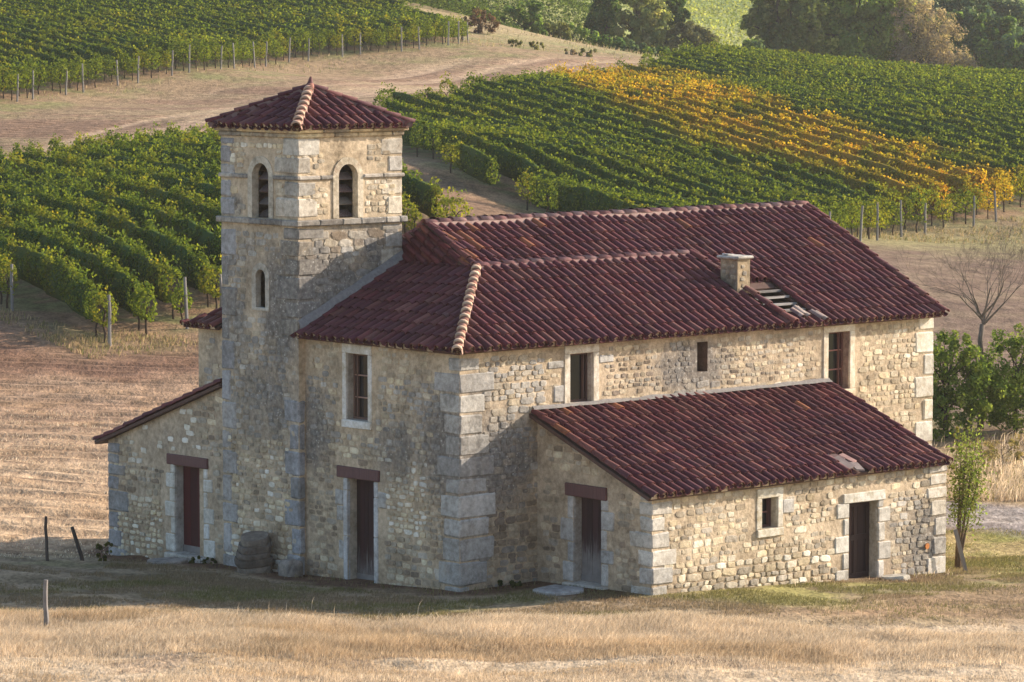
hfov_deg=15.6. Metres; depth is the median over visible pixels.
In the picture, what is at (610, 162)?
vine row
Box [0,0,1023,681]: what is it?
ground
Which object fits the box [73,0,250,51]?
vine row
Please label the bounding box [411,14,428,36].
grapevine
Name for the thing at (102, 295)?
grapevine
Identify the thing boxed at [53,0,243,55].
vine row
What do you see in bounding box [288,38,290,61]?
vineyard post
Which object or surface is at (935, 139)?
vine row
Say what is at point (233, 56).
vineyard post
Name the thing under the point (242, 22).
vine row
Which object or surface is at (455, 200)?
grapevine
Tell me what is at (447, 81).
grapevine
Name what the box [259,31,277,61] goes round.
grapevine
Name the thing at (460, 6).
vineyard
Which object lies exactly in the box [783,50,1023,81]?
vine row
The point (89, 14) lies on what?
vine row
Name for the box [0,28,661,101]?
rise grass
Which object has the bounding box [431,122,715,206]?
vine row
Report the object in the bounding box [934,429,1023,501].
verge grass
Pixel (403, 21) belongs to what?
vine row
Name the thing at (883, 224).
grapevine
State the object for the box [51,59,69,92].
grapevine
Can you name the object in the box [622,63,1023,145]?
vine row
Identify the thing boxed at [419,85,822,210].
vine row
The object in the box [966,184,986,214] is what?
grapevine
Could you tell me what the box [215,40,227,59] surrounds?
grapevine
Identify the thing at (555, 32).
hedge bush
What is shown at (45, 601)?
fence post
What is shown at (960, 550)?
plank
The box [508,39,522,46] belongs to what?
shrub
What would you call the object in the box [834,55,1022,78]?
vine row
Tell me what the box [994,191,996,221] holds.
vineyard post
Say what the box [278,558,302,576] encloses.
boulder
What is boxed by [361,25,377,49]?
grapevine
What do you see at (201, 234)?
vine row
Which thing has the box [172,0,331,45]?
vine row
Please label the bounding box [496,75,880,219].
vine row
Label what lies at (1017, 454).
dry bush
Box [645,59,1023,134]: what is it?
vine row
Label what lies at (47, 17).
vine row
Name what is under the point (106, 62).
grapevine
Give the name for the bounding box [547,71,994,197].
vine row
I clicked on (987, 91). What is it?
vine row
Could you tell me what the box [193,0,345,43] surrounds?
vine row
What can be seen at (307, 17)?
vine row
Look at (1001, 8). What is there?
tree
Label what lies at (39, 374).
ploughed field
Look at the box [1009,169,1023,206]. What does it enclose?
grapevine
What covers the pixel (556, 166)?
vine row
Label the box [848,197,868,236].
grapevine
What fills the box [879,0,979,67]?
brown tree
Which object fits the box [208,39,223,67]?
grapevine
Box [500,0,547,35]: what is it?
hedge bush
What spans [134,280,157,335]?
grapevine
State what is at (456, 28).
grapevine
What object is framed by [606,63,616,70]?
grapevine
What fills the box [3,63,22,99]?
grapevine
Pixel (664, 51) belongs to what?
grapevine
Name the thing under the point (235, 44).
grapevine
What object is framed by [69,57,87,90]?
grapevine
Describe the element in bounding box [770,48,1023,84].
vine row
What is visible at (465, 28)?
grapevine
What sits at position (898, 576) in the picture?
stone slab
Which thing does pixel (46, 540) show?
fence post
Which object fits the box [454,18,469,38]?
grapevine
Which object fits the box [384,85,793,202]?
vine row
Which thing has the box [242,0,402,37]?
vine row
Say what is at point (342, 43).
vineyard post
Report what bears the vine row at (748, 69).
on the ground at (482, 198)
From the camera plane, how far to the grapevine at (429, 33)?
254.68 m
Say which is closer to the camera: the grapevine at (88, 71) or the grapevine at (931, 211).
the grapevine at (931, 211)
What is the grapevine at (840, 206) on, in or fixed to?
on the ground at (482, 198)
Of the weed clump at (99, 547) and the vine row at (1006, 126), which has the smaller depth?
the weed clump at (99, 547)
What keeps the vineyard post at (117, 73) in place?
on the ground at (482, 198)
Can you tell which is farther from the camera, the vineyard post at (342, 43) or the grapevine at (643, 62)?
the vineyard post at (342, 43)
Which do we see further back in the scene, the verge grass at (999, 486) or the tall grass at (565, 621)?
the verge grass at (999, 486)
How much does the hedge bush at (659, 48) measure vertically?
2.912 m
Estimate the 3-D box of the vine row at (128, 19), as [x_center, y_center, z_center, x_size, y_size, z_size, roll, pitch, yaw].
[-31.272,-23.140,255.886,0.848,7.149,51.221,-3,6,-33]
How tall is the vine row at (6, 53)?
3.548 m
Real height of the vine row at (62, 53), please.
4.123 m
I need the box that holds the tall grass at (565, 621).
[40,597,1003,635]
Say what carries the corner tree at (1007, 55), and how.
on the ground at (482, 198)
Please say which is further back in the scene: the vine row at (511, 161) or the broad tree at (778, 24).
the broad tree at (778, 24)
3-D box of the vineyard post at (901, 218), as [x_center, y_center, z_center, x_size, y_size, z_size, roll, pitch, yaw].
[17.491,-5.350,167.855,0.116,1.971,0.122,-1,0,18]
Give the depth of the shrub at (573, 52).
261.08 m
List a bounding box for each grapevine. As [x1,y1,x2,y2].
[0,60,12,98]
[0,248,9,303]
[0,252,19,307]
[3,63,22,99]
[11,59,29,95]
[16,60,37,97]
[23,55,40,91]
[29,57,46,94]
[44,61,61,90]
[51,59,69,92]
[60,58,78,87]
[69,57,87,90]
[81,59,94,84]
[82,281,107,335]
[86,52,104,87]
[90,284,118,342]
[96,54,112,80]
[106,55,118,83]
[117,49,131,78]
[120,53,141,79]
[129,282,146,330]
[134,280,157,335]
[137,45,150,75]
[143,45,161,77]
[151,43,166,71]
[160,255,183,318]
[161,50,173,73]
[164,36,185,68]
[170,279,192,324]
[175,35,191,70]
[190,34,204,68]
[197,38,210,69]
[197,261,218,306]
[201,35,217,66]
[204,254,221,308]
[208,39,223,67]
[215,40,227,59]
[217,38,239,67]
[225,41,243,59]
[232,38,252,64]
[235,40,251,67]
[243,40,255,65]
[246,39,259,62]
[254,38,268,64]
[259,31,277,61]
[268,26,282,57]
[268,39,284,64]
[276,37,292,60]
[285,26,303,56]
[295,25,310,59]
[304,29,317,54]
[312,29,327,56]
[322,23,336,52]
[328,29,344,54]
[342,26,353,50]
[347,22,362,52]
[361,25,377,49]
[370,28,387,51]
[372,89,385,107]
[377,82,392,107]
[382,25,394,47]
[387,23,405,49]
[402,26,415,45]
[402,193,415,233]
[404,22,422,47]
[406,202,422,229]
[409,118,422,156]
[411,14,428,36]
[420,20,434,45]
[422,121,441,158]
[428,19,443,42]
[435,19,452,43]
[436,136,458,172]
[437,188,455,217]
[438,71,452,98]
[439,16,454,42]
[443,186,474,217]
[445,23,460,42]
[452,15,465,38]
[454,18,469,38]
[456,20,472,41]
[457,79,471,92]
[462,72,476,87]
[490,72,501,82]
[512,166,539,210]
[534,170,557,212]
[546,64,561,74]
[555,60,567,72]
[581,59,596,71]
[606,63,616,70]
[610,56,629,71]
[638,54,652,68]
[639,48,653,67]
[657,46,674,61]
[658,51,669,60]
[679,38,690,51]
[710,37,719,46]
[818,205,835,219]
[827,205,851,227]
[832,201,851,227]
[839,200,863,234]
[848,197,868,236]
[853,199,883,238]
[860,197,878,234]
[869,200,895,234]
[871,189,896,230]
[879,200,904,234]
[898,190,914,228]
[905,184,928,232]
[922,182,940,225]
[932,192,956,228]
[946,187,965,219]
[951,185,981,223]
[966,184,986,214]
[977,190,1000,218]
[983,172,1002,205]
[993,172,1016,211]
[1002,167,1017,203]
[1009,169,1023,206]
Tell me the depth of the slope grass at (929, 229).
169.25 m
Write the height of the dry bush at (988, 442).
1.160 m
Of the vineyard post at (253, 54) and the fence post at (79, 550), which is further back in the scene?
the vineyard post at (253, 54)
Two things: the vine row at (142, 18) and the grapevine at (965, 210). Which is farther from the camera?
the vine row at (142, 18)
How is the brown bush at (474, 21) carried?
on the ground at (482, 198)
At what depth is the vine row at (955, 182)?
189.32 m
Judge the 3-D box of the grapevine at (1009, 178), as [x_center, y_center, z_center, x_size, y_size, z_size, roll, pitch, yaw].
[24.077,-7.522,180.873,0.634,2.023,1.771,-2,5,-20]
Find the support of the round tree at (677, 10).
on the ground at (482, 198)
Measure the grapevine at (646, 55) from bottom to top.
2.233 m
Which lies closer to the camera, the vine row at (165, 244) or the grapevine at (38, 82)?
the vine row at (165, 244)
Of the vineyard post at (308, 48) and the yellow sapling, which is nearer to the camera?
the yellow sapling
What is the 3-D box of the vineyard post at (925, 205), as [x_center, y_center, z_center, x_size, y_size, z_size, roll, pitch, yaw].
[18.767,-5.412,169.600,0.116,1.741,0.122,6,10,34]
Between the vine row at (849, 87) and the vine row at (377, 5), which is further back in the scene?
the vine row at (377, 5)
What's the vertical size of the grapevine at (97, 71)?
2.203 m
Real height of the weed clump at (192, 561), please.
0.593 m
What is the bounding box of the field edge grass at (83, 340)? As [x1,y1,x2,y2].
[0,307,198,358]
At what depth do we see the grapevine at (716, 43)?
272.47 m
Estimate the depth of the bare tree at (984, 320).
103.32 m
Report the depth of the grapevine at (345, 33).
250.15 m
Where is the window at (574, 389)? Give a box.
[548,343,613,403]
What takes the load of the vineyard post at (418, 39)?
on the ground at (482, 198)
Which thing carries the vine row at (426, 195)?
on the ground at (482, 198)
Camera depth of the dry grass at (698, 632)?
69.10 m
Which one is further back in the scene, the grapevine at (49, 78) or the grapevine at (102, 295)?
the grapevine at (49, 78)
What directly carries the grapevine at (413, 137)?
on the ground at (482, 198)
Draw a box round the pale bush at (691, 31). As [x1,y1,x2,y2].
[659,20,719,55]
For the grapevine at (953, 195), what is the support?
on the ground at (482, 198)
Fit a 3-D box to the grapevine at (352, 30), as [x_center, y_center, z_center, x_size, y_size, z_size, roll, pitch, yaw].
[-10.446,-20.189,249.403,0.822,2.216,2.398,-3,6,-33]
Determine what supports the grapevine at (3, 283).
on the ground at (482, 198)
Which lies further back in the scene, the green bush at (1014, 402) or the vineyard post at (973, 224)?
the vineyard post at (973, 224)
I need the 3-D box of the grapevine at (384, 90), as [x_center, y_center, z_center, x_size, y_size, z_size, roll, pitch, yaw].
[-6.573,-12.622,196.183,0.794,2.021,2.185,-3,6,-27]
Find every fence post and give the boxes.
[43,580,48,625]
[44,516,48,560]
[70,526,83,560]
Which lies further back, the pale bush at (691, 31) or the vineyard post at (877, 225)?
the pale bush at (691, 31)
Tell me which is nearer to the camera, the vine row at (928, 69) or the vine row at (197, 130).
the vine row at (197, 130)
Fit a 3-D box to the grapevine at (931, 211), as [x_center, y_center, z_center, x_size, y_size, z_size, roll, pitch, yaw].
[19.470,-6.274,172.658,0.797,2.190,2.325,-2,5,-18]
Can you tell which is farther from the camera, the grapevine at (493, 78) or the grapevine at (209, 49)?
the grapevine at (209, 49)
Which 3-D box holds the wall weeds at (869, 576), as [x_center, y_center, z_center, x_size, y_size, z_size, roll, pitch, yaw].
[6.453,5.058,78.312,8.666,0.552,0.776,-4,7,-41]
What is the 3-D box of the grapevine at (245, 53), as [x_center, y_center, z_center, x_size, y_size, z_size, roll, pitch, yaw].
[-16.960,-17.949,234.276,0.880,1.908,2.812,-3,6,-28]
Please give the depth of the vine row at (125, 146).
161.54 m
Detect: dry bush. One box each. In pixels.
[964,437,999,464]
[986,438,1023,461]
[1009,433,1023,451]
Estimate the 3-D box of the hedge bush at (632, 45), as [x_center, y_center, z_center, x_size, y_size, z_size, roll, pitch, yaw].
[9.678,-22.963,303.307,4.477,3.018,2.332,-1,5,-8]
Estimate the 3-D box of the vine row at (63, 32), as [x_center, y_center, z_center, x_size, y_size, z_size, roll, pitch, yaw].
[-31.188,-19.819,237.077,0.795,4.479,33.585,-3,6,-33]
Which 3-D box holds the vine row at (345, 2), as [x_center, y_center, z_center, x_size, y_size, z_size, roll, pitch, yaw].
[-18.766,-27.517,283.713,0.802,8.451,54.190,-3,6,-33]
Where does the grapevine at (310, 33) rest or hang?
on the ground at (482, 198)
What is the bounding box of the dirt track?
[0,54,641,152]
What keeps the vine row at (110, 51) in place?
on the ground at (482, 198)
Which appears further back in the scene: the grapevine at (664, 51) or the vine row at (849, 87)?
the grapevine at (664, 51)
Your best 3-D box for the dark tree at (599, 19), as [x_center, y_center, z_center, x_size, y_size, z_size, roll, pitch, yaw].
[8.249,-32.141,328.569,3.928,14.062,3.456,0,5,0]
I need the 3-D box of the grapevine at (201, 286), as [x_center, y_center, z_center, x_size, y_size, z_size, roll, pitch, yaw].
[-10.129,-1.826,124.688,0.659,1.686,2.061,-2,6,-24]
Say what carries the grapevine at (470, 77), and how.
on the ground at (482, 198)
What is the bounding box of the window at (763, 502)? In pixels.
[756,487,793,537]
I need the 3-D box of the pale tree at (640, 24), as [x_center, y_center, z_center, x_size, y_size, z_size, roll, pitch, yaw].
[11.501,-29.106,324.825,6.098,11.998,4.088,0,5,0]
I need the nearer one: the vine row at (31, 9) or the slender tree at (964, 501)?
the slender tree at (964, 501)
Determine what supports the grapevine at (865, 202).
on the ground at (482, 198)
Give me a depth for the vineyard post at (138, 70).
220.08 m
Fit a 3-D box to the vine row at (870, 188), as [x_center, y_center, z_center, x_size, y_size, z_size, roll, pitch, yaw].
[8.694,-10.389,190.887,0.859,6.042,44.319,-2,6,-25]
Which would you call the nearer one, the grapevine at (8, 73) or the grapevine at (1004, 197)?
the grapevine at (1004, 197)
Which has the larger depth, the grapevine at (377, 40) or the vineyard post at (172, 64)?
the grapevine at (377, 40)
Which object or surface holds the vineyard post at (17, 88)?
on the ground at (482, 198)
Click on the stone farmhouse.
(659, 400)
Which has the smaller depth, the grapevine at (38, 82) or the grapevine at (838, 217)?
the grapevine at (838, 217)
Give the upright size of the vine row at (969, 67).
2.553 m
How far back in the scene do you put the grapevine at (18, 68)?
209.88 m
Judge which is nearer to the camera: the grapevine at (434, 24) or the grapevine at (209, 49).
the grapevine at (209, 49)
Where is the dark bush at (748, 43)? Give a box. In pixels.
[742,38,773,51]
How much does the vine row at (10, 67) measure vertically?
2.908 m
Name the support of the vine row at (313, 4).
on the ground at (482, 198)
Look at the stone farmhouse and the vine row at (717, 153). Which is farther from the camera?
the vine row at (717, 153)
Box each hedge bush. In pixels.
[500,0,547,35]
[530,21,571,40]
[563,22,608,48]
[585,34,627,48]
[609,40,655,55]
[632,45,669,56]
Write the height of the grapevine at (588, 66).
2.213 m
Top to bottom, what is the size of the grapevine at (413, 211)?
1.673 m
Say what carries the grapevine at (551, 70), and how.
on the ground at (482, 198)
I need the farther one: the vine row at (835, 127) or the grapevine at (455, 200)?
the vine row at (835, 127)
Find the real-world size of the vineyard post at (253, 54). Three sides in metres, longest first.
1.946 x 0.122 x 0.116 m
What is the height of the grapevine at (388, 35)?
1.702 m
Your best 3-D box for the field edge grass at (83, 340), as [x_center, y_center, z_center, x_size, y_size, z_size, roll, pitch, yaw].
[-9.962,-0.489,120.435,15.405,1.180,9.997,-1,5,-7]
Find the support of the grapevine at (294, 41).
on the ground at (482, 198)
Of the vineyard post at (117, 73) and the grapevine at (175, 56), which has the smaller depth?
the vineyard post at (117, 73)
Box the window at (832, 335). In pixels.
[823,324,855,394]
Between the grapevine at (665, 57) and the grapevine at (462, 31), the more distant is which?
the grapevine at (462, 31)
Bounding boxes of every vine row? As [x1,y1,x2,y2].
[0,0,197,60]
[0,4,174,61]
[0,6,158,63]
[0,12,142,66]
[0,20,126,69]
[0,24,102,71]
[0,31,86,76]
[0,37,72,80]
[0,46,51,81]
[0,53,29,81]
[0,62,17,85]
[0,146,221,234]
[0,158,221,272]
[0,173,212,289]
[0,191,173,303]
[0,206,141,313]
[0,229,98,319]
[1,0,204,59]
[11,139,220,208]
[13,0,218,57]
[35,0,232,54]
[46,133,220,184]
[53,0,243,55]
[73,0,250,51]
[73,131,220,170]
[91,0,269,54]
[104,125,408,215]
[113,0,273,48]
[131,0,293,49]
[134,121,445,217]
[154,0,311,46]
[165,121,220,137]
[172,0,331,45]
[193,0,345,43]
[211,0,371,42]
[228,0,388,41]
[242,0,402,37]
[266,0,419,37]
[288,0,433,34]
[306,0,446,35]
[329,0,451,35]
[348,0,453,31]
[362,0,443,16]
[377,105,748,204]
[379,0,410,7]
[381,97,775,203]
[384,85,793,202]
[402,119,718,204]
[412,118,702,205]
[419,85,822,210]
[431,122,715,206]
[447,82,840,215]
[451,140,500,184]
[466,81,857,224]
[473,73,865,221]
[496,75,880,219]
[507,73,905,216]
[517,74,931,213]
[526,173,683,211]
[529,70,949,207]
[530,70,978,203]
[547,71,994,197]
[547,175,655,211]
[560,71,1009,192]
[563,67,1023,190]
[579,67,1023,175]
[589,66,1023,158]
[614,65,1023,152]
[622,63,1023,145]
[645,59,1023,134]
[647,56,1023,129]
[666,55,1023,122]
[667,50,1023,116]
[677,45,1023,107]
[687,50,1023,111]
[688,43,1023,102]
[702,44,1022,100]
[706,44,1023,95]
[716,44,1023,92]
[720,42,1023,88]
[731,44,1023,86]
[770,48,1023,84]
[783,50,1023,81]
[799,52,1023,81]
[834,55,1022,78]
[855,57,1023,78]
[865,59,1023,76]
[909,63,1021,75]
[935,65,1023,73]
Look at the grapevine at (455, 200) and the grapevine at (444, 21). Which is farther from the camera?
the grapevine at (444, 21)
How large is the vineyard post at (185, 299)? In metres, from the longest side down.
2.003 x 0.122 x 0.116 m
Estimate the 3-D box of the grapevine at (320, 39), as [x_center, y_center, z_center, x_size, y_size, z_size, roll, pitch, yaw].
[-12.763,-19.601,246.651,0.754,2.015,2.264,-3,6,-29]
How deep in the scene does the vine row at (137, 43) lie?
233.25 m
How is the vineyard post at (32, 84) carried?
on the ground at (482, 198)
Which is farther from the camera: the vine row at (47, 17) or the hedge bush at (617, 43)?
the hedge bush at (617, 43)
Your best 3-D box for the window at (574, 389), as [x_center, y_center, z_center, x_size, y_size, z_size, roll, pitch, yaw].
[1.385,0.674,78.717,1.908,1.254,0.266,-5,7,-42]
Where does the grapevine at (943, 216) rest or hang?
on the ground at (482, 198)
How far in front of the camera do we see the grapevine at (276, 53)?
240.97 m
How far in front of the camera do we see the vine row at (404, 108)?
166.84 m
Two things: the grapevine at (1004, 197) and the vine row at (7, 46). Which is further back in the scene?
the vine row at (7, 46)
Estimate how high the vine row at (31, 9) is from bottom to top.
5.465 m
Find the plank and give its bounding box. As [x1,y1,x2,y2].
[953,529,967,571]
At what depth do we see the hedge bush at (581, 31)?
303.89 m
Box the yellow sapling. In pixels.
[950,427,963,476]
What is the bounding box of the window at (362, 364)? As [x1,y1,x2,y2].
[341,343,371,429]
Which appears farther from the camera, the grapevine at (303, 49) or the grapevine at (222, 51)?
the grapevine at (303, 49)
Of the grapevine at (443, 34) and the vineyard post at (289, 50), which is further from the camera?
the grapevine at (443, 34)
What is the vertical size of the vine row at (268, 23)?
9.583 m
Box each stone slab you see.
[147,557,187,563]
[532,584,583,595]
[881,573,909,580]
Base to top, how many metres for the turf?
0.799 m
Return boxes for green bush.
[932,328,1010,441]
[956,323,1023,432]
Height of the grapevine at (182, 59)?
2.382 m
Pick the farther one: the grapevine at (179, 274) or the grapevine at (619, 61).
the grapevine at (619, 61)
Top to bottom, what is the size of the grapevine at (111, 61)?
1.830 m
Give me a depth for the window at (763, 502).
77.94 m
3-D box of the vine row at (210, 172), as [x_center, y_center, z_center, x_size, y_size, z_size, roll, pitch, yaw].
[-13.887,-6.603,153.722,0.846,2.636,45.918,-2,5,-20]
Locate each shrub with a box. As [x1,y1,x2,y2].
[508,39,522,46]
[529,41,544,49]
[564,48,577,54]
[578,48,596,56]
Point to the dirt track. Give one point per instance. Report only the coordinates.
(183, 111)
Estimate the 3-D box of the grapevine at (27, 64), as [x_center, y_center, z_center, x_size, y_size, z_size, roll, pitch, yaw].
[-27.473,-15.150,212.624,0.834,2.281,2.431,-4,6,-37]
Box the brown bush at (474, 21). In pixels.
[463,7,500,33]
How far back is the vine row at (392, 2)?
277.55 m
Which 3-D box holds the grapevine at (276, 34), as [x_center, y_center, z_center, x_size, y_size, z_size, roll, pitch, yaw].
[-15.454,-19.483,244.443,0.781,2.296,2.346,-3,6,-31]
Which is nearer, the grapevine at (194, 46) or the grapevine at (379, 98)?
the grapevine at (379, 98)
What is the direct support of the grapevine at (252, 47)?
on the ground at (482, 198)
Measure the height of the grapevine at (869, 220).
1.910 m
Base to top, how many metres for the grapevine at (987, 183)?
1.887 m
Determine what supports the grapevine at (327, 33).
on the ground at (482, 198)
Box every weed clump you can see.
[96,541,112,560]
[189,555,216,563]
[497,579,521,587]
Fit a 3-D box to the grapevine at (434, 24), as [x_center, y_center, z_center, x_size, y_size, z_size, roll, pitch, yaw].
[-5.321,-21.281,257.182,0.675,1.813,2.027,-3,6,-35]
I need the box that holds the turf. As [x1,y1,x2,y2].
[0,554,1023,626]
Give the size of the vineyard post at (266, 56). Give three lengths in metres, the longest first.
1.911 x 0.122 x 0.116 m
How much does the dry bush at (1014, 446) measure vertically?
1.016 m
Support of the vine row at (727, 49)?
on the ground at (482, 198)
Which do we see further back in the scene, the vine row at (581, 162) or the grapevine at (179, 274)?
the vine row at (581, 162)
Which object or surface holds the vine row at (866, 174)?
on the ground at (482, 198)
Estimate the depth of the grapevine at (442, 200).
136.19 m
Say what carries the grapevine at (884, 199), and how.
on the ground at (482, 198)
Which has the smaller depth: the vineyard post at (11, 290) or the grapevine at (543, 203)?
the vineyard post at (11, 290)
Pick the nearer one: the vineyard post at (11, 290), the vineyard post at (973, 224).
the vineyard post at (11, 290)
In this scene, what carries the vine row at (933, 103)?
on the ground at (482, 198)
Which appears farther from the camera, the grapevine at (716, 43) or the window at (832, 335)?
the grapevine at (716, 43)
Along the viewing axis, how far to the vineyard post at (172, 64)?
223.79 m
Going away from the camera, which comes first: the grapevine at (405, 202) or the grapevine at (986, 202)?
the grapevine at (405, 202)
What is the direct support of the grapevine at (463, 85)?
on the ground at (482, 198)
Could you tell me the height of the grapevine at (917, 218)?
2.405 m
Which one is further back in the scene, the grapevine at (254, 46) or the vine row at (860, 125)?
the grapevine at (254, 46)
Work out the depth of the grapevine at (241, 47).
237.72 m
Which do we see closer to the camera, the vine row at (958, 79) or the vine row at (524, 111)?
the vine row at (524, 111)
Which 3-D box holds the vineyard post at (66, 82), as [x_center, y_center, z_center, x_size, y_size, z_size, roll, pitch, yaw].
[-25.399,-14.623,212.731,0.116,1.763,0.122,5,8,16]
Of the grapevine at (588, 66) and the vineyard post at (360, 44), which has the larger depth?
the vineyard post at (360, 44)
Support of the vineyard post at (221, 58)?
on the ground at (482, 198)
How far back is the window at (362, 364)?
79.05 m
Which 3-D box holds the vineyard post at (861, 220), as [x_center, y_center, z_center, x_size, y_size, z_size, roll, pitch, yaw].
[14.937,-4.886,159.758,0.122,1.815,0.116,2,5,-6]
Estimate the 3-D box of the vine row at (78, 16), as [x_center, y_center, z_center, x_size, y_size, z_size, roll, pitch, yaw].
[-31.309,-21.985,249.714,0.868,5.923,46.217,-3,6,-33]
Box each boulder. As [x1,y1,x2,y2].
[234,531,273,573]
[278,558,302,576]
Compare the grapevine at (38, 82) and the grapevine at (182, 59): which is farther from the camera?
the grapevine at (182, 59)
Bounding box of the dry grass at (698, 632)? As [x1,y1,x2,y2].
[0,602,1023,681]
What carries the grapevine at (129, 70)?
on the ground at (482, 198)
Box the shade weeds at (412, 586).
[295,573,539,594]
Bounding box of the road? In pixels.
[946,500,1023,535]
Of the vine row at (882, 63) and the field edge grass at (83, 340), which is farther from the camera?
the vine row at (882, 63)
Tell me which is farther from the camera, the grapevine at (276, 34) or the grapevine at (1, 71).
the grapevine at (276, 34)
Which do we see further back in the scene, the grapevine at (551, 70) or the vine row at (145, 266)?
the grapevine at (551, 70)
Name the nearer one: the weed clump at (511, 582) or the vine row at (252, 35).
the weed clump at (511, 582)
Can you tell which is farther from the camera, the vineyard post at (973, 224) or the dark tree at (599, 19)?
the dark tree at (599, 19)
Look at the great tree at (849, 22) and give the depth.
336.75 m
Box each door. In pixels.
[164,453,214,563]
[335,465,386,582]
[560,482,613,589]
[835,489,890,580]
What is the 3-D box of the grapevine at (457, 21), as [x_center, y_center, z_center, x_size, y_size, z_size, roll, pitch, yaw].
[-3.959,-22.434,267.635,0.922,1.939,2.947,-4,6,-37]
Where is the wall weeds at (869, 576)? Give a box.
[682,567,954,596]
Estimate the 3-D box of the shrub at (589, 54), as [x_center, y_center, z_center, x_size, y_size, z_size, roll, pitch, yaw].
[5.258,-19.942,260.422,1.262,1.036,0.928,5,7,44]
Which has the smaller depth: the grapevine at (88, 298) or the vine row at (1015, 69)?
the grapevine at (88, 298)
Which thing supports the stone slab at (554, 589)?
on the ground at (482, 198)
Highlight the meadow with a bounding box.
[617,0,807,46]
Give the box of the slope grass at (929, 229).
[849,216,1023,243]
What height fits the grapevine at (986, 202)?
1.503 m
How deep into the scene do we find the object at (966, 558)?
85.20 m
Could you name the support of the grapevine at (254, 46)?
on the ground at (482, 198)
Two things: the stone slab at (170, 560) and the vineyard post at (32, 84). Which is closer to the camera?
the stone slab at (170, 560)
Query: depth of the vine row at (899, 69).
255.81 m
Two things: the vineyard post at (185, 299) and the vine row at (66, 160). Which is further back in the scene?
the vine row at (66, 160)
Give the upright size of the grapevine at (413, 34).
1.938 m
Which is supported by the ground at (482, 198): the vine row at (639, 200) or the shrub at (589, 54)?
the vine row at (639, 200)
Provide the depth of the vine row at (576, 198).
144.55 m
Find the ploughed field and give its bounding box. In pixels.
[0,316,198,566]
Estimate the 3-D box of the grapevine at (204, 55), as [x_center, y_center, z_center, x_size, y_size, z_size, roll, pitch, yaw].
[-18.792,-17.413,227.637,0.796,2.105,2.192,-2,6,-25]
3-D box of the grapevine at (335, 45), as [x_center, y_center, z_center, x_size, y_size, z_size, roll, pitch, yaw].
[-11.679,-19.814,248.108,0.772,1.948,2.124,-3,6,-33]
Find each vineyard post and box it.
[10,264,13,310]
[16,74,18,101]
[32,70,33,98]
[65,69,67,94]
[82,63,83,92]
[107,295,111,345]
[116,60,118,85]
[137,56,139,82]
[171,50,173,75]
[183,277,188,328]
[188,45,189,72]
[219,274,221,306]
[220,46,222,68]
[232,43,234,68]
[252,41,254,66]
[265,41,266,66]
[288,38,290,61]
[307,38,309,60]
[341,34,342,56]
[359,32,360,54]
[418,27,419,48]
[447,21,448,44]
[859,206,863,240]
[876,202,878,240]
[900,200,902,236]
[924,203,926,232]
[972,196,974,226]
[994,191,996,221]
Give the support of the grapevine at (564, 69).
on the ground at (482, 198)
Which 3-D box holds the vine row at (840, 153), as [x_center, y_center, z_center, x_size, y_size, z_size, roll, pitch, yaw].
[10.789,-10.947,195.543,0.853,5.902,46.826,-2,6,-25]
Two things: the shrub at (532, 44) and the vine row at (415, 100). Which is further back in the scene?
the shrub at (532, 44)
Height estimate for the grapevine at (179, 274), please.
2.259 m
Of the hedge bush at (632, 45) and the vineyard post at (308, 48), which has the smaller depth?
the vineyard post at (308, 48)
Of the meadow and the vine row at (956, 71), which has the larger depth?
the meadow
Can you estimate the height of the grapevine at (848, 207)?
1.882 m
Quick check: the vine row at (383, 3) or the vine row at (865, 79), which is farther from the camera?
the vine row at (383, 3)
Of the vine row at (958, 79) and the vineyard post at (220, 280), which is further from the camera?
the vine row at (958, 79)
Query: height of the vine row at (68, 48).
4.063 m
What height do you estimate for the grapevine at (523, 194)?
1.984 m
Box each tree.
[584,0,621,44]
[609,0,675,55]
[653,0,690,43]
[740,0,830,56]
[797,0,919,63]
[858,0,1023,63]
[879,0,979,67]
[894,216,1023,428]
[926,4,1023,67]
[945,406,997,568]
[975,28,1023,70]
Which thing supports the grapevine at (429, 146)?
on the ground at (482, 198)
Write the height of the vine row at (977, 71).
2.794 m
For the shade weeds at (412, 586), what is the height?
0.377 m
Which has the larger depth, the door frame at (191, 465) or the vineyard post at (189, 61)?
the vineyard post at (189, 61)
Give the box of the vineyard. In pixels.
[402,0,603,42]
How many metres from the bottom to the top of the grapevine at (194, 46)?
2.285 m
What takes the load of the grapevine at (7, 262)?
on the ground at (482, 198)
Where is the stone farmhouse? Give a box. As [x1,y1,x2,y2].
[93,76,952,594]
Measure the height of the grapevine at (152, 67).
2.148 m
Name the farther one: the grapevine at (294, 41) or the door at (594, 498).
the grapevine at (294, 41)
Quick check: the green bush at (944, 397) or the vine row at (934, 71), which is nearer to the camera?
the green bush at (944, 397)
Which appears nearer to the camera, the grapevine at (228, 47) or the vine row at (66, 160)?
the vine row at (66, 160)
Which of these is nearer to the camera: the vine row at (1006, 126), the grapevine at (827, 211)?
the grapevine at (827, 211)
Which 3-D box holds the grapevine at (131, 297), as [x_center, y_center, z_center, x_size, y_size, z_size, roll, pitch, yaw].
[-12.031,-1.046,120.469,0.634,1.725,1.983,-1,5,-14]
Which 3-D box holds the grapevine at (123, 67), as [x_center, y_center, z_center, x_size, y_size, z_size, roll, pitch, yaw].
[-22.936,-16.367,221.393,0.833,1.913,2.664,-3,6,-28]
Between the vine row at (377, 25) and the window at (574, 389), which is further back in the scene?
the vine row at (377, 25)
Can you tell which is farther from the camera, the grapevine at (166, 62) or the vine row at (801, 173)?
the grapevine at (166, 62)

